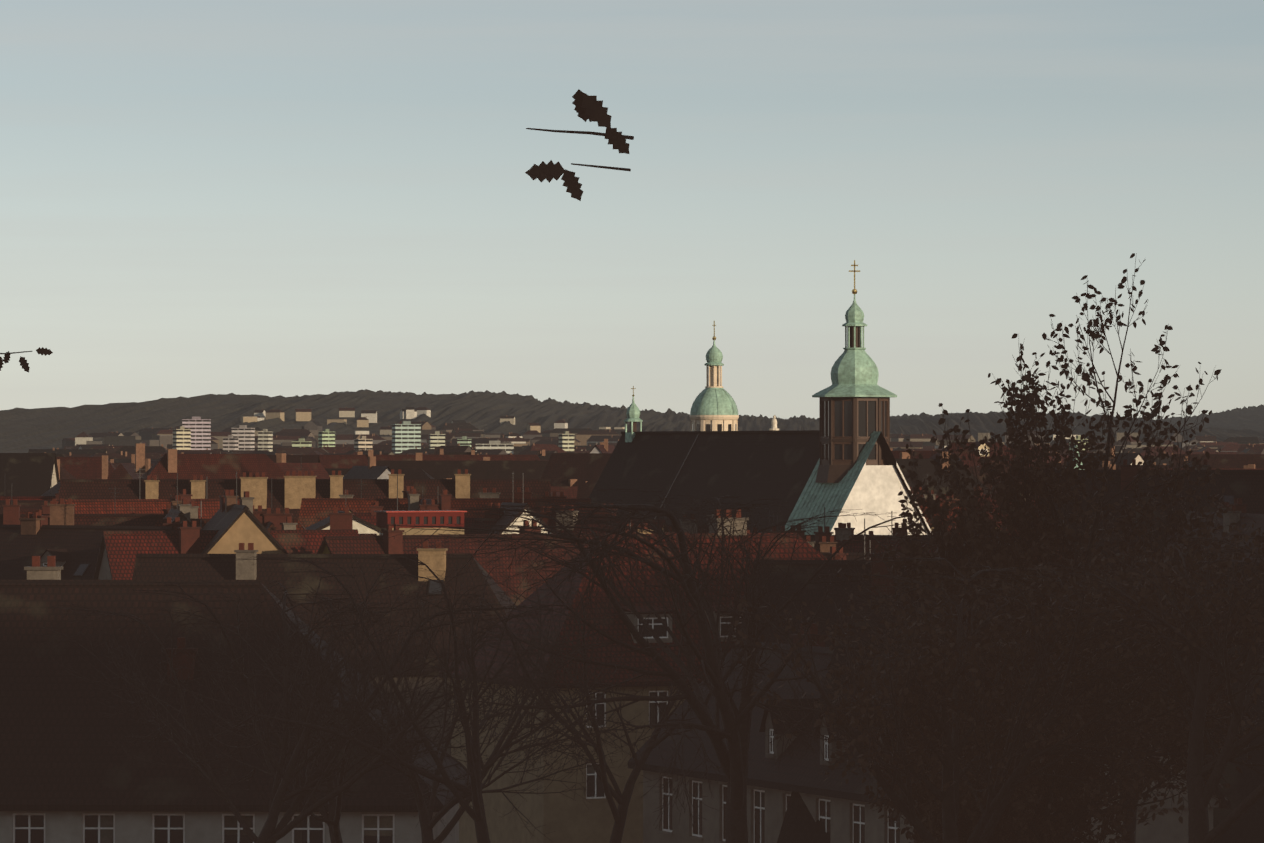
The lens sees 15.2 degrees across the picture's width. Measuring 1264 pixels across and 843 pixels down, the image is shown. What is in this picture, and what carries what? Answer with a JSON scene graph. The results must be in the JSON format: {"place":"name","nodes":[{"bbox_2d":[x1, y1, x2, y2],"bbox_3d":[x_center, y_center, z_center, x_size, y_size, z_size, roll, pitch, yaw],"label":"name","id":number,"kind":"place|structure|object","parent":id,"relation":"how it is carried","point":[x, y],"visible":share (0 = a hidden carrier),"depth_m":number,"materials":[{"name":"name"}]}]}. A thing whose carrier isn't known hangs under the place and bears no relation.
{"place":"outdoors","nodes":[
{"label":"outdoors","id":0,"kind":"place"},
{"bbox_2d":[374,510,466,534],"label":"building","id":1,"kind":"structure","parent":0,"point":[453,518],"depth_m":337.26,"materials":[{"name":"brick"}]},
{"bbox_2d":[0,389,1263,452],"bbox_3d":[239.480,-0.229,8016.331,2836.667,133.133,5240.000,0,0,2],"label":"hills","id":2,"kind":"structure","parent":0,"point":[23,430],"depth_m":7299.66,"materials":[{"name":"green plant"}]},
{"bbox_2d":[0,0,1263,419],"label":"sky","id":3,"kind":"structure","parent":0,"point":[271,198],"materials":[{"name":"blue"}]},
{"bbox_2d":[891,404,1263,431],"bbox_3d":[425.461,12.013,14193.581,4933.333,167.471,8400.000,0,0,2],"label":"hills","id":4,"kind":"structure","parent":0,"point":[1251,417],"depth_m":14078.20,"materials":[{"name":"green plant"}]},
{"bbox_3d":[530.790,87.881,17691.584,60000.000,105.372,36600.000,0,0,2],"label":"ground","id":5,"kind":"structure","parent":0,"visible":0},
{"bbox_2d":[0,347,52,371],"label":"twigs","id":6,"kind":"object","parent":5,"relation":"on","point":[24,364],"visible":1,"depth_m":29.87,"materials":[{"name":"black plant"}]},
{"bbox_2d":[58,468,239,518],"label":"building","id":7,"kind":"structure","parent":5,"relation":"on","point":[210,508],"depth_m":344.70,"materials":[{"name":"paint"}]},
{"bbox_2d":[93,501,358,579],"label":"house","id":8,"kind":"structure","parent":5,"relation":"on","point":[117,553],"depth_m":298.45,"materials":[{"name":"tile"}]},
{"bbox_2d":[0,556,470,842],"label":"house","id":9,"kind":"structure","parent":5,"relation":"on","point":[68,774],"depth_m":162.87,"materials":[{"name":"paint"}]},
{"bbox_2d":[39,591,547,842],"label":"bare tree","id":10,"kind":"object","parent":5,"relation":"on","point":[270,832],"visible":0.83,"depth_m":72.39,"materials":[{"name":"brown plant"}]},
{"bbox_2d":[131,575,457,842],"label":"bare tree","id":11,"kind":"object","parent":5,"relation":"on","point":[331,819],"visible":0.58,"depth_m":77.54,"materials":[{"name":"brown plant"}]},
{"bbox_2d":[59,469,550,518],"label":"long house","id":12,"kind":"structure","parent":5,"relation":"on","point":[290,492],"depth_m":391.61,"materials":[{"name":"paint"}]},
{"bbox_2d":[132,541,515,754],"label":"house","id":13,"kind":"structure","parent":5,"relation":"on","point":[237,566],"depth_m":253.62,"materials":[{"name":"tile"}]},
{"bbox_2d":[110,556,547,842],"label":"bare tree","id":14,"kind":"object","parent":5,"relation":"on","point":[476,813],"visible":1,"depth_m":65.93,"materials":[{"name":"brown plant"}]},
{"bbox_2d":[305,511,382,534],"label":"house","id":15,"kind":"structure","parent":5,"relation":"on","point":[362,526],"depth_m":336.65,"materials":[{"name":"paint"}]},
{"bbox_2d":[290,565,643,842],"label":"bare tree","id":16,"kind":"object","parent":5,"relation":"on","point":[428,822],"visible":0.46,"depth_m":85.60,"materials":[{"name":"brown plant"}]},
{"bbox_2d":[317,521,688,604],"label":"house roof","id":17,"kind":"structure","parent":5,"relation":"on","point":[384,543],"depth_m":297.15,"materials":[{"name":"tile"}]},
{"bbox_2d":[487,473,554,533],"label":"house","id":18,"kind":"structure","parent":5,"relation":"on","point":[503,520],"depth_m":348.30,"materials":[{"name":"paint"}]},
{"bbox_2d":[442,584,712,842],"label":"bare tree","id":19,"kind":"object","parent":5,"relation":"on","point":[623,799],"visible":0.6,"depth_m":82.35,"materials":[{"name":"brown plant"}]},
{"bbox_2d":[525,89,633,200],"bbox_3d":[-0.121,-0.626,10.756,0.249,0.255,0.096,0,0,2],"label":"branch","id":20,"kind":"object","parent":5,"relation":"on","point":[591,108],"visible":1,"depth_m":10.75,"materials":[{"name":"black plant"}]},
{"bbox_2d":[172,417,1088,453],"bbox_3d":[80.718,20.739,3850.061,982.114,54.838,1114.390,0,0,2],"label":"apartment buildings","id":21,"kind":"structure","parent":5,"relation":"on","point":[193,433],"depth_m":4014.03,"materials":[{"name":"paint"}]},
{"bbox_2d":[0,407,1263,499],"bbox_3d":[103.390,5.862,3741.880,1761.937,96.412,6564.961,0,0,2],"label":"distant city","id":22,"kind":"object","parent":5,"relation":"on","point":[575,473],"visible":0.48,"depth_m":907.32,"materials":[{"name":"paint"}]},
{"bbox_2d":[0,470,1263,579],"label":"buildings","id":23,"kind":"structure","parent":5,"relation":"on","point":[43,527],"depth_m":314.39,"materials":[{"name":"paint"}]},
{"bbox_2d":[439,509,839,842],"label":"hipped house","id":24,"kind":"structure","parent":5,"relation":"on","point":[566,819],"depth_m":215.20,"materials":[{"name":"paint"}]},
{"bbox_2d":[387,489,953,842],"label":"bare tree","id":25,"kind":"object","parent":5,"relation":"on","point":[733,757],"visible":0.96,"depth_m":60.84,"materials":[{"name":"brown plant"}]},
{"bbox_2d":[661,503,708,533],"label":"house","id":26,"kind":"structure","parent":5,"relation":"on","point":[690,527],"depth_m":359.52,"materials":[{"name":"paint"}]},
{"bbox_2d":[689,321,778,430],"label":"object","id":27,"kind":"structure","parent":5,"relation":"on","point":[714,407],"depth_m":468.29,"materials":[{"name":"paint"}]},
{"bbox_2d":[589,260,930,534],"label":"cathedral","id":28,"kind":"structure","parent":5,"relation":"on","point":[842,458],"depth_m":415.94,"materials":[{"name":"paint"}]},
{"bbox_2d":[747,526,879,551],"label":"house","id":29,"kind":"structure","parent":5,"relation":"on","point":[820,533],"depth_m":330.21,"materials":[{"name":"paint"}]},
{"bbox_2d":[824,519,870,559],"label":"house","id":30,"kind":"structure","parent":5,"relation":"on","point":[839,552],"depth_m":284.02,"materials":[{"name":"paint"}]},
{"bbox_2d":[805,523,1032,552],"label":"house","id":31,"kind":"structure","parent":5,"relation":"on","point":[927,537],"depth_m":349.54,"materials":[{"name":"paint"}]},
{"bbox_2d":[628,623,1230,842],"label":"house","id":32,"kind":"structure","parent":5,"relation":"on","point":[844,813],"depth_m":152.36,"materials":[{"name":"paint"}]},
{"bbox_2d":[833,534,1125,738],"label":"building","id":33,"kind":"structure","parent":5,"relation":"on","point":[889,571],"depth_m":90.29,"materials":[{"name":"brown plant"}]},
{"bbox_2d":[929,442,1033,468],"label":"building","id":34,"kind":"structure","parent":5,"relation":"on","point":[979,446],"depth_m":596.61,"materials":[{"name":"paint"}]},
{"bbox_2d":[725,554,1261,842],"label":"bare tree","id":35,"kind":"object","parent":5,"relation":"on","point":[920,701],"visible":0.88,"depth_m":51.02,"materials":[{"name":"brown plant"}]},
{"bbox_2d":[833,621,1167,646],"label":"house","id":36,"kind":"structure","parent":5,"relation":"on","point":[864,635],"depth_m":178.79,"materials":[{"name":"paint"}]},
{"bbox_2d":[739,545,1263,646],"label":"house","id":37,"kind":"structure","parent":5,"relation":"on","point":[804,570],"depth_m":214.96,"materials":[{"name":"paint"}]},
{"bbox_2d":[777,641,1263,842],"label":"house","id":38,"kind":"structure","parent":5,"relation":"on","point":[800,825],"depth_m":146.58,"materials":[{"name":"paint"}]},
{"bbox_2d":[811,499,1263,842],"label":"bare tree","id":39,"kind":"object","parent":5,"relation":"on","point":[1131,827],"visible":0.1,"depth_m":74.28,"materials":[{"name":"black plant"}]},
{"bbox_2d":[861,253,1256,842],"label":"birch tree","id":40,"kind":"object","parent":5,"relation":"on","point":[1026,817],"visible":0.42,"depth_m":60.40,"materials":[{"name":"brown plant"}]},
{"bbox_2d":[1073,439,1083,469],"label":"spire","id":41,"kind":"structure","parent":5,"relation":"on","point":[1076,458],"depth_m":558.08,"materials":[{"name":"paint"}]},
{"bbox_2d":[1038,456,1263,560],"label":"long house","id":42,"kind":"structure","parent":5,"relation":"on","point":[1247,486],"depth_m":327.81,"materials":[{"name":"paint"}]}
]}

